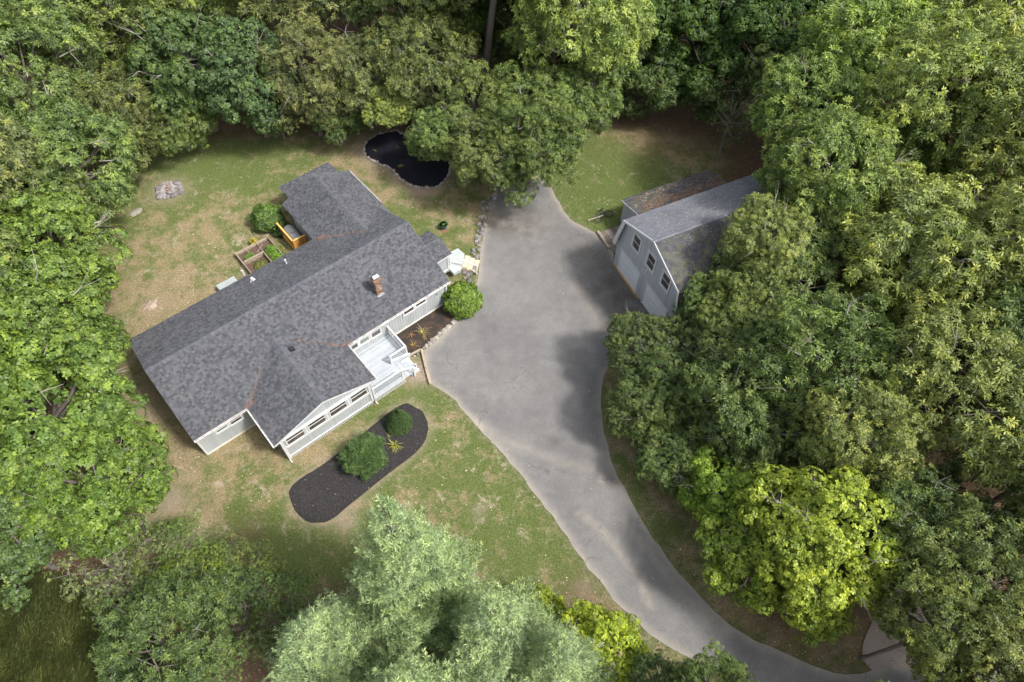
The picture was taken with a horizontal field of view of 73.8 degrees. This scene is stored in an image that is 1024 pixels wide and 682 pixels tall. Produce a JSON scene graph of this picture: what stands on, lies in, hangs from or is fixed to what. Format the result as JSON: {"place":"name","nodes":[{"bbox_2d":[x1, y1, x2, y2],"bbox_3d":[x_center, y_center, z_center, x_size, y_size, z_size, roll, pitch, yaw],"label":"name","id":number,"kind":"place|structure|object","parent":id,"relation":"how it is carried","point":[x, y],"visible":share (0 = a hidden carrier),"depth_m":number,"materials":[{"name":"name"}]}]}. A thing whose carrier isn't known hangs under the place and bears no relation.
{"place":"outdoors","nodes":[
{"label":"outdoors","id":0,"kind":"place"},
{"bbox_2d":[0,567,166,681],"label":"tall grass","id":1,"kind":"structure","parent":0,"point":[45,617],"depth_m":34.84,"materials":[{"name":"green plant"}]},
{"bbox_2d":[0,0,1023,681],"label":"ground","id":2,"kind":"structure","parent":0,"point":[226,498],"depth_m":41.97,"materials":[{"name":"green plant"}]},
{"bbox_2d":[0,225,40,301],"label":"maple tree","id":3,"kind":"object","parent":2,"relation":"on","point":[5,235],"visible":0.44,"depth_m":36.42,"materials":[{"name":"green plant"}]},
{"bbox_2d":[0,112,43,223],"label":"oak tree","id":4,"kind":"object","parent":2,"relation":"on","point":[10,157],"visible":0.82,"depth_m":40.13,"materials":[{"name":"green plant"}]},
{"bbox_2d":[0,302,61,446],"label":"maple tree","id":5,"kind":"object","parent":2,"relation":"on","point":[35,374],"visible":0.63,"depth_m":31.98,"materials":[{"name":"green plant"}]},
{"bbox_2d":[0,455,62,616],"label":"maple tree","id":6,"kind":"object","parent":2,"relation":"on","point":[32,554],"visible":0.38,"depth_m":30.34,"materials":[{"name":"green plant"}]},
{"bbox_2d":[0,0,105,173],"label":"oak tree","id":7,"kind":"object","parent":2,"relation":"on","point":[50,31],"visible":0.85,"depth_m":45.09,"materials":[{"name":"green plant"}]},
{"bbox_2d":[0,129,114,275],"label":"oak tree","id":8,"kind":"object","parent":2,"relation":"on","point":[76,187],"visible":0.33,"depth_m":42.15,"materials":[{"name":"green plant"}]},
{"bbox_2d":[0,248,131,399],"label":"maple tree","id":9,"kind":"object","parent":2,"relation":"on","point":[46,298],"visible":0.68,"depth_m":36.51,"materials":[{"name":"green plant"}]},
{"bbox_2d":[0,0,132,107],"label":"oak tree","id":10,"kind":"object","parent":2,"relation":"on","point":[106,27],"visible":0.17,"depth_m":49.57,"materials":[{"name":"green plant"}]},
{"bbox_2d":[0,182,133,317],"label":"maple tree","id":11,"kind":"object","parent":2,"relation":"on","point":[92,265],"visible":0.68,"depth_m":39.42,"materials":[{"name":"green plant"}]},
{"bbox_2d":[0,84,141,236],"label":"oak tree","id":12,"kind":"object","parent":2,"relation":"on","point":[65,118],"visible":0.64,"depth_m":44.47,"materials":[{"name":"green plant"}]},
{"bbox_2d":[0,331,149,529],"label":"maple tree","id":13,"kind":"object","parent":2,"relation":"on","point":[85,361],"visible":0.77,"depth_m":32.30,"materials":[{"name":"green plant"}]},
{"bbox_2d":[0,409,177,560],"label":"maple tree","id":14,"kind":"object","parent":2,"relation":"on","point":[147,477],"visible":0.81,"depth_m":31.16,"materials":[{"name":"green plant"}]},
{"bbox_2d":[42,512,170,625],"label":"young tree","id":15,"kind":"object","parent":2,"relation":"on","point":[119,571],"visible":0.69,"depth_m":31.74,"materials":[{"name":"green plant"}]},
{"bbox_2d":[44,58,174,171],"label":"oak tree","id":16,"kind":"object","parent":2,"relation":"on","point":[108,96],"visible":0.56,"depth_m":48.76,"materials":[{"name":"green plant"}]},
{"bbox_2d":[79,555,171,658],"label":"young tree","id":17,"kind":"object","parent":2,"relation":"on","point":[138,571],"visible":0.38,"depth_m":32.30,"materials":[{"name":"green plant"}]},
{"bbox_2d":[52,0,220,82],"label":"oak tree","id":18,"kind":"object","parent":2,"relation":"on","point":[118,46],"visible":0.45,"depth_m":49.55,"materials":[{"name":"green plant"}]},
{"bbox_2d":[87,555,249,681],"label":"oak tree","id":19,"kind":"object","parent":2,"relation":"on","point":[123,622],"visible":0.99,"depth_m":28.38,"materials":[{"name":"green plant"}]},
{"bbox_2d":[125,84,218,156],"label":"oak tree","id":20,"kind":"object","parent":2,"relation":"on","point":[179,131],"visible":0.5,"depth_m":51.51,"materials":[{"name":"green plant"}]},
{"bbox_2d":[125,510,231,596],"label":"leafy thicket tree","id":21,"kind":"object","parent":2,"relation":"on","point":[172,527],"visible":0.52,"depth_m":34.57,"materials":[{"name":"green plant"}]},
{"bbox_2d":[110,4,250,131],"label":"maple tree","id":22,"kind":"object","parent":2,"relation":"on","point":[165,76],"visible":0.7,"depth_m":48.87,"materials":[{"name":"green plant"}]},
{"bbox_2d":[173,15,301,137],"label":"maple tree","id":23,"kind":"object","parent":2,"relation":"on","point":[244,69],"visible":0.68,"depth_m":49.58,"materials":[{"name":"green plant"}]},
{"bbox_2d":[197,531,288,620],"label":"leafy thicket tree","id":24,"kind":"object","parent":2,"relation":"on","point":[268,564],"visible":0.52,"depth_m":34.54,"materials":[{"name":"green plant"}]},
{"bbox_2d":[187,564,301,681],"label":"leafy thicket tree","id":25,"kind":"object","parent":2,"relation":"on","point":[280,605],"visible":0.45,"depth_m":31.53,"materials":[{"name":"green plant"}]},
{"bbox_2d":[239,567,330,660],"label":"leafy thicket tree","id":26,"kind":"object","parent":2,"relation":"on","point":[294,605],"visible":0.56,"depth_m":32.73,"materials":[{"name":"green plant"}]},
{"bbox_2d":[131,162,451,461],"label":"house","id":27,"kind":"structure","parent":2,"relation":"on","point":[202,362],"depth_m":41.75,"materials":[{"name":"grey"}]},
{"bbox_2d":[231,0,376,60],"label":"oak tree","id":28,"kind":"object","parent":2,"relation":"on","point":[261,9],"visible":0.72,"depth_m":51.89,"materials":[{"name":"green plant"}]},
{"bbox_2d":[253,12,357,135],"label":"oak tree","id":29,"kind":"object","parent":2,"relation":"on","point":[293,37],"visible":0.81,"depth_m":50.07,"materials":[{"name":"green plant"}]},
{"bbox_2d":[262,584,408,681],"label":"white pine tree","id":30,"kind":"object","parent":2,"relation":"on","point":[317,644],"visible":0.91,"depth_m":26.82,"materials":[{"name":"green plant"}]},
{"bbox_2d":[305,81,366,145],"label":"maple tree","id":31,"kind":"object","parent":2,"relation":"on","point":[356,123],"visible":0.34,"depth_m":53.01,"materials":[{"name":"green plant"}]},
{"bbox_2d":[288,403,427,522],"bbox_3d":[-8.799,7.165,40.609,9.328,0.080,3.278,-37,65,-23],"label":"oval mulch bed","id":32,"kind":"object","parent":2,"relation":"on","point":[340,476],"visible":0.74,"depth_m":39.94,"materials":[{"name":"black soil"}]},
{"bbox_2d":[337,428,388,481],"bbox_3d":[-8.734,6.512,39.919,3.194,2.231,3.146,2,56,0],"label":"juniper bush","id":33,"kind":"object","parent":32,"relation":"on","point":[353,444],"visible":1,"depth_m":39.47,"materials":[{"name":"green plant"}]},
{"bbox_2d":[305,25,412,130],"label":"oak tree","id":34,"kind":"object","parent":2,"relation":"on","point":[359,82],"visible":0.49,"depth_m":50.94,"materials":[{"name":"green plant"}]},
{"bbox_2d":[305,0,414,33],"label":"oak tree","id":35,"kind":"object","parent":2,"relation":"on","point":[370,9],"visible":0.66,"depth_m":52.18,"materials":[{"name":"green plant"}]},
{"bbox_2d":[360,77,415,128],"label":"oak tree","id":36,"kind":"object","parent":2,"relation":"on","point":[404,108],"visible":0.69,"depth_m":50.85,"materials":[{"name":"green plant"}]},
{"bbox_2d":[357,325,419,400],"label":"deck","id":37,"kind":"structure","parent":2,"relation":"on","point":[382,358],"depth_m":43.78,"materials":[{"name":"paint"}]},
{"bbox_2d":[365,131,449,186],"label":"pond","id":38,"kind":"structure","parent":2,"relation":"on","point":[412,170],"depth_m":54.98,"materials":[{"name":"black liquid"}]},
{"bbox_2d":[352,640,473,681],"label":"white pine tree","id":39,"kind":"object","parent":2,"relation":"on","point":[409,670],"visible":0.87,"depth_m":25.28,"materials":[{"name":"green plant"}]},
{"bbox_2d":[341,491,497,667],"bbox_3d":[-3.922,9.733,28.145,6.944,18.205,6.682,2,56,0],"label":"white pine tree","id":40,"kind":"object","parent":2,"relation":"on","point":[409,562],"visible":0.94,"depth_m":26.30,"materials":[{"name":"green plant"}]},
{"bbox_2d":[363,1,481,110],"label":"oak tree","id":41,"kind":"object","parent":2,"relation":"on","point":[406,25],"visible":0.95,"depth_m":50.09,"materials":[{"name":"green plant"}]},
{"bbox_2d":[396,305,452,355],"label":"front mulch bed","id":42,"kind":"object","parent":2,"relation":"on","point":[437,320],"visible":0.56,"depth_m":45.96,"materials":[{"name":"brown soil"}]},
{"bbox_2d":[402,100,464,161],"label":"oak tree","id":43,"kind":"object","parent":2,"relation":"on","point":[424,132],"visible":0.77,"depth_m":49.35,"materials":[{"name":"green plant"}]},
{"bbox_2d":[442,280,483,320],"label":"hydrangea bush","id":44,"kind":"object","parent":2,"relation":"on","point":[462,299],"visible":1,"depth_m":45.67,"materials":[{"name":"green plant"}]},
{"bbox_2d":[418,0,508,58],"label":"maple tree","id":45,"kind":"object","parent":2,"relation":"on","point":[474,22],"visible":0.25,"depth_m":56.52,"materials":[{"name":"green plant"}]},
{"bbox_2d":[430,58,515,146],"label":"oak tree","id":46,"kind":"object","parent":2,"relation":"on","point":[478,82],"visible":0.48,"depth_m":49.94,"materials":[{"name":"green plant"}]},
{"bbox_2d":[442,111,537,191],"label":"oak tree","id":47,"kind":"object","parent":2,"relation":"on","point":[464,148],"visible":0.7,"depth_m":47.31,"materials":[{"name":"green plant"}]},
{"bbox_2d":[420,571,564,681],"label":"white pine tree","id":48,"kind":"object","parent":2,"relation":"on","point":[487,618],"visible":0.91,"depth_m":25.99,"materials":[{"name":"green plant"}]},
{"bbox_2d":[489,9,563,74],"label":"maple tree","id":49,"kind":"object","parent":2,"relation":"on","point":[503,45],"visible":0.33,"depth_m":56.93,"materials":[{"name":"green plant"}]},
{"bbox_2d":[476,40,587,151],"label":"oak tree","id":50,"kind":"object","parent":2,"relation":"on","point":[536,79],"visible":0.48,"depth_m":48.99,"materials":[{"name":"green plant"}]},
{"bbox_2d":[479,87,591,208],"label":"oak tree","id":51,"kind":"object","parent":2,"relation":"on","point":[565,151],"visible":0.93,"depth_m":46.52,"materials":[{"name":"green plant"}]},
{"bbox_2d":[497,604,616,681],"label":"white pine tree","id":52,"kind":"object","parent":2,"relation":"on","point":[565,660],"visible":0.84,"depth_m":25.71,"materials":[{"name":"green plant"}]},
{"bbox_2d":[500,0,659,104],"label":"oak tree","id":53,"kind":"object","parent":2,"relation":"on","point":[628,35],"visible":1,"depth_m":47.77,"materials":[{"name":"green plant"}]},
{"bbox_2d":[539,56,623,148],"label":"oak tree","id":54,"kind":"object","parent":2,"relation":"on","point":[598,121],"visible":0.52,"depth_m":49.99,"materials":[{"name":"green plant"}]},
{"bbox_2d":[553,598,649,681],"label":"maple tree","id":55,"kind":"object","parent":2,"relation":"on","point":[604,625],"visible":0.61,"depth_m":30.62,"materials":[{"name":"green plant"}]},
{"bbox_2d":[602,310,681,381],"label":"oak tree","id":56,"kind":"object","parent":2,"relation":"on","point":[619,338],"visible":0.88,"depth_m":40.69,"materials":[{"name":"green plant"}]},
{"bbox_2d":[604,375,690,449],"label":"oak tree","id":57,"kind":"object","parent":2,"relation":"on","point":[630,429],"visible":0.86,"depth_m":38.38,"materials":[{"name":"green plant"}]},
{"bbox_2d":[627,649,677,681],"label":"oak tree","id":58,"kind":"object","parent":2,"relation":"on","point":[648,661],"visible":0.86,"depth_m":29.08,"materials":[{"name":"green plant"}]},
{"bbox_2d":[618,38,691,120],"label":"maple tree","id":59,"kind":"object","parent":2,"relation":"on","point":[664,97],"visible":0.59,"depth_m":54.24,"materials":[{"name":"green plant"}]},
{"bbox_2d":[611,345,710,444],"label":"oak tree","id":60,"kind":"object","parent":2,"relation":"on","point":[662,377],"visible":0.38,"depth_m":39.09,"materials":[{"name":"green plant"}]},
{"bbox_2d":[631,421,718,498],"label":"oak tree","id":61,"kind":"object","parent":2,"relation":"on","point":[665,476],"visible":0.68,"depth_m":37.65,"materials":[{"name":"green plant"}]},
{"bbox_2d":[651,295,745,387],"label":"oak tree","id":62,"kind":"object","parent":2,"relation":"on","point":[680,333],"visible":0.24,"depth_m":40.91,"materials":[{"name":"green plant"}]},
{"bbox_2d":[649,0,757,69],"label":"maple tree","id":63,"kind":"object","parent":2,"relation":"on","point":[707,27],"visible":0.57,"depth_m":52.43,"materials":[{"name":"green plant"}]},
{"bbox_2d":[663,41,749,122],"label":"maple tree","id":64,"kind":"object","parent":2,"relation":"on","point":[697,82],"visible":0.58,"depth_m":53.59,"materials":[{"name":"green plant"}]},
{"bbox_2d":[666,637,759,681],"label":"oak tree","id":65,"kind":"object","parent":2,"relation":"on","point":[690,672],"visible":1,"depth_m":27.46,"materials":[{"name":"green plant"}]},
{"bbox_2d":[612,170,814,331],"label":"garage","id":66,"kind":"structure","parent":2,"relation":"on","point":[654,274],"depth_m":44.52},
{"bbox_2d":[671,268,758,344],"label":"oak tree","id":67,"kind":"object","parent":2,"relation":"on","point":[698,289],"visible":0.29,"depth_m":40.81,"materials":[{"name":"green plant"}]},
{"bbox_2d":[676,443,768,529],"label":"maple tree","id":68,"kind":"object","parent":2,"relation":"on","point":[706,485],"visible":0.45,"depth_m":35.97,"materials":[{"name":"green plant"}]},
{"bbox_2d":[692,80,758,152],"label":"young tree","id":69,"kind":"object","parent":2,"relation":"on","point":[729,119],"visible":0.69,"depth_m":52.55,"materials":[{"name":"green plant"}]},
{"bbox_2d":[692,306,790,397],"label":"oak tree","id":70,"kind":"object","parent":2,"relation":"on","point":[708,333],"visible":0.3,"depth_m":38.39,"materials":[{"name":"green plant"}]},
{"bbox_2d":[669,332,817,468],"bbox_3d":[13.104,3.390,38.500,8.682,8.652,8.177,2,56,0],"label":"oak tree","id":71,"kind":"object","parent":2,"relation":"on","point":[706,371],"visible":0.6,"depth_m":35.65,"materials":[{"name":"green plant"}]},
{"bbox_2d":[696,249,798,342],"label":"oak tree","id":72,"kind":"object","parent":2,"relation":"on","point":[743,297],"visible":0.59,"depth_m":38.98,"materials":[{"name":"green plant"}]},
{"bbox_2d":[692,498,811,615],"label":"maple tree","id":73,"kind":"object","parent":2,"relation":"on","point":[727,572],"visible":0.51,"depth_m":33.15,"materials":[{"name":"green plant"}]},
{"bbox_2d":[700,377,807,470],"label":"oak tree","id":74,"kind":"object","parent":2,"relation":"on","point":[766,452],"visible":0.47,"depth_m":35.55,"materials":[{"name":"green plant"}]},
{"bbox_2d":[702,0,825,108],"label":"maple tree","id":75,"kind":"object","parent":2,"relation":"on","point":[792,12],"visible":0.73,"depth_m":50.32,"materials":[{"name":"green plant"}]},
{"bbox_2d":[717,185,817,285],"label":"oak tree","id":76,"kind":"object","parent":2,"relation":"on","point":[748,221],"visible":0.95,"depth_m":39.24,"materials":[{"name":"green plant"}]},
{"bbox_2d":[722,462,840,550],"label":"maple tree","id":77,"kind":"object","parent":2,"relation":"on","point":[746,477],"visible":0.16,"depth_m":34.17,"materials":[{"name":"green plant"}]},
{"bbox_2d":[736,11,841,147],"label":"maple tree","id":78,"kind":"object","parent":2,"relation":"on","point":[756,57],"visible":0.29,"depth_m":50.41,"materials":[{"name":"green plant"}]},
{"bbox_2d":[708,222,870,344],"bbox_3d":[16.688,-3.031,42.512,9.356,9.190,9.086,2,56,0],"label":"oak tree","id":79,"kind":"object","parent":2,"relation":"on","point":[825,270],"visible":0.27,"depth_m":39.19,"materials":[{"name":"green plant"}]},
{"bbox_2d":[768,560,857,647],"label":"maple tree","id":80,"kind":"object","parent":2,"relation":"on","point":[833,633],"visible":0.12,"depth_m":32.04,"materials":[{"name":"green plant"}]},
{"bbox_2d":[744,43,888,174],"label":"oak tree","id":81,"kind":"object","parent":2,"relation":"on","point":[771,112],"visible":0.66,"depth_m":44.08,"materials":[{"name":"green plant"}]},
{"bbox_2d":[738,462,911,635],"bbox_3d":[14.734,10.078,33.374,8.028,9.858,8.006,2,56,0],"label":"maple tree","id":82,"kind":"object","parent":2,"relation":"on","point":[826,495],"visible":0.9,"depth_m":30.51,"materials":[{"name":"green plant"}]},
{"bbox_2d":[751,104,914,231],"bbox_3d":[19.908,-8.841,44.342,9.054,12.820,9.261,2,56,0],"label":"oak tree","id":83,"kind":"object","parent":2,"relation":"on","point":[821,140],"visible":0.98,"depth_m":39.83,"materials":[{"name":"green plant"}]},
{"bbox_2d":[771,401,894,489],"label":"oak tree","id":84,"kind":"object","parent":2,"relation":"on","point":[809,460],"visible":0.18,"depth_m":34.13,"materials":[{"name":"green plant"}]},
{"bbox_2d":[762,160,910,305],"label":"oak tree","id":85,"kind":"object","parent":2,"relation":"on","point":[828,250],"visible":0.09,"depth_m":40.73,"materials":[{"name":"green plant"}]},
{"bbox_2d":[748,290,956,468],"bbox_3d":[17.419,2.538,37.623,9.296,11.206,9.955,-36,64,-22],"label":"oak tree","id":86,"kind":"object","parent":2,"relation":"on","point":[837,333],"visible":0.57,"depth_m":34.63,"materials":[{"name":"green plant"}]},
{"bbox_2d":[784,0,939,164],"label":"oak tree","id":87,"kind":"object","parent":2,"relation":"on","point":[860,39],"visible":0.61,"depth_m":43.87,"materials":[{"name":"green plant"}]},
{"bbox_2d":[791,374,936,490],"bbox_3d":[17.393,5.626,35.717,6.499,10.966,6.319,2,56,0],"label":"oak tree","id":88,"kind":"object","parent":2,"relation":"on","point":[902,436],"visible":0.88,"depth_m":31.85,"materials":[{"name":"green plant"}]},
{"bbox_2d":[818,106,985,234],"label":"oak tree","id":89,"kind":"object","parent":2,"relation":"on","point":[913,155],"visible":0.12,"depth_m":42.41,"materials":[{"name":"green plant"}]},
{"bbox_2d":[840,232,970,354],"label":"oak tree","id":90,"kind":"object","parent":2,"relation":"on","point":[907,257],"visible":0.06,"depth_m":38.32,"materials":[{"name":"green plant"}]},
{"bbox_2d":[827,161,1023,334],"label":"oak tree","id":91,"kind":"object","parent":2,"relation":"on","point":[936,205],"visible":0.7,"depth_m":36.75,"materials":[{"name":"green plant"}]},
{"bbox_2d":[845,0,1023,190],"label":"oak tree","id":92,"kind":"object","parent":2,"relation":"on","point":[933,104],"visible":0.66,"depth_m":39.93,"materials":[{"name":"green plant"}]},
{"bbox_2d":[851,461,1020,599],"bbox_3d":[19.354,9.969,33.481,7.036,9.960,6.579,38,64,22],"label":"oak tree","id":93,"kind":"object","parent":2,"relation":"on","point":[941,485],"visible":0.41,"depth_m":30.59,"materials":[{"name":"green plant"}]},
{"bbox_2d":[860,566,1022,681],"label":"oak tree","id":94,"kind":"object","parent":2,"relation":"on","point":[892,612],"visible":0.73,"depth_m":27.47,"materials":[{"name":"green plant"}]},
{"bbox_2d":[864,288,1023,491],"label":"oak tree","id":95,"kind":"object","parent":2,"relation":"on","point":[937,335],"visible":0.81,"depth_m":32.02,"materials":[{"name":"green plant"}]},
{"bbox_2d":[880,492,1023,638],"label":"oak tree","id":96,"kind":"object","parent":2,"relation":"on","point":[1014,567],"visible":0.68,"depth_m":28.77,"materials":[{"name":"green plant"}]},
{"bbox_2d":[903,0,1023,174],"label":"oak tree","id":97,"kind":"object","parent":2,"relation":"on","point":[1016,22],"visible":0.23,"depth_m":41.69,"materials":[{"name":"green plant"}]},
{"bbox_2d":[912,102,1023,233],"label":"oak tree","id":98,"kind":"object","parent":2,"relation":"on","point":[987,180],"visible":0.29,"depth_m":38.90,"materials":[{"name":"green plant"}]},
{"bbox_2d":[926,176,1023,376],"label":"oak tree","id":99,"kind":"object","parent":2,"relation":"on","point":[1008,245],"visible":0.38,"depth_m":35.73,"materials":[{"name":"green plant"}]},
{"bbox_2d":[930,32,1023,190],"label":"oak tree","id":100,"kind":"object","parent":2,"relation":"on","point":[1015,49],"visible":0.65,"depth_m":38.56,"materials":[{"name":"green plant"}]},
{"bbox_2d":[942,595,1023,681],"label":"oak tree","id":101,"kind":"object","parent":2,"relation":"on","point":[1014,654],"visible":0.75,"depth_m":26.11,"materials":[{"name":"green plant"}]},
{"bbox_2d":[943,271,1023,439],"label":"oak tree","id":102,"kind":"object","parent":2,"relation":"on","point":[1010,299],"visible":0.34,"depth_m":33.42,"materials":[{"name":"green plant"}]},
{"bbox_2d":[948,380,1023,534],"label":"oak tree","id":103,"kind":"object","parent":2,"relation":"on","point":[1009,468],"visible":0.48,"depth_m":30.35,"materials":[{"name":"green plant"}]},
{"bbox_2d":[424,172,964,681],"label":"driveway","id":104,"kind":"structure","parent":0,"point":[518,362],"depth_m":43.31,"materials":[{"name":"grey asphalt"}]},
{"bbox_2d":[862,559,999,681],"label":"gravel path","id":105,"kind":"structure","parent":0,"point":[873,642],"depth_m":35.44,"materials":[{"name":"grey gravel"}]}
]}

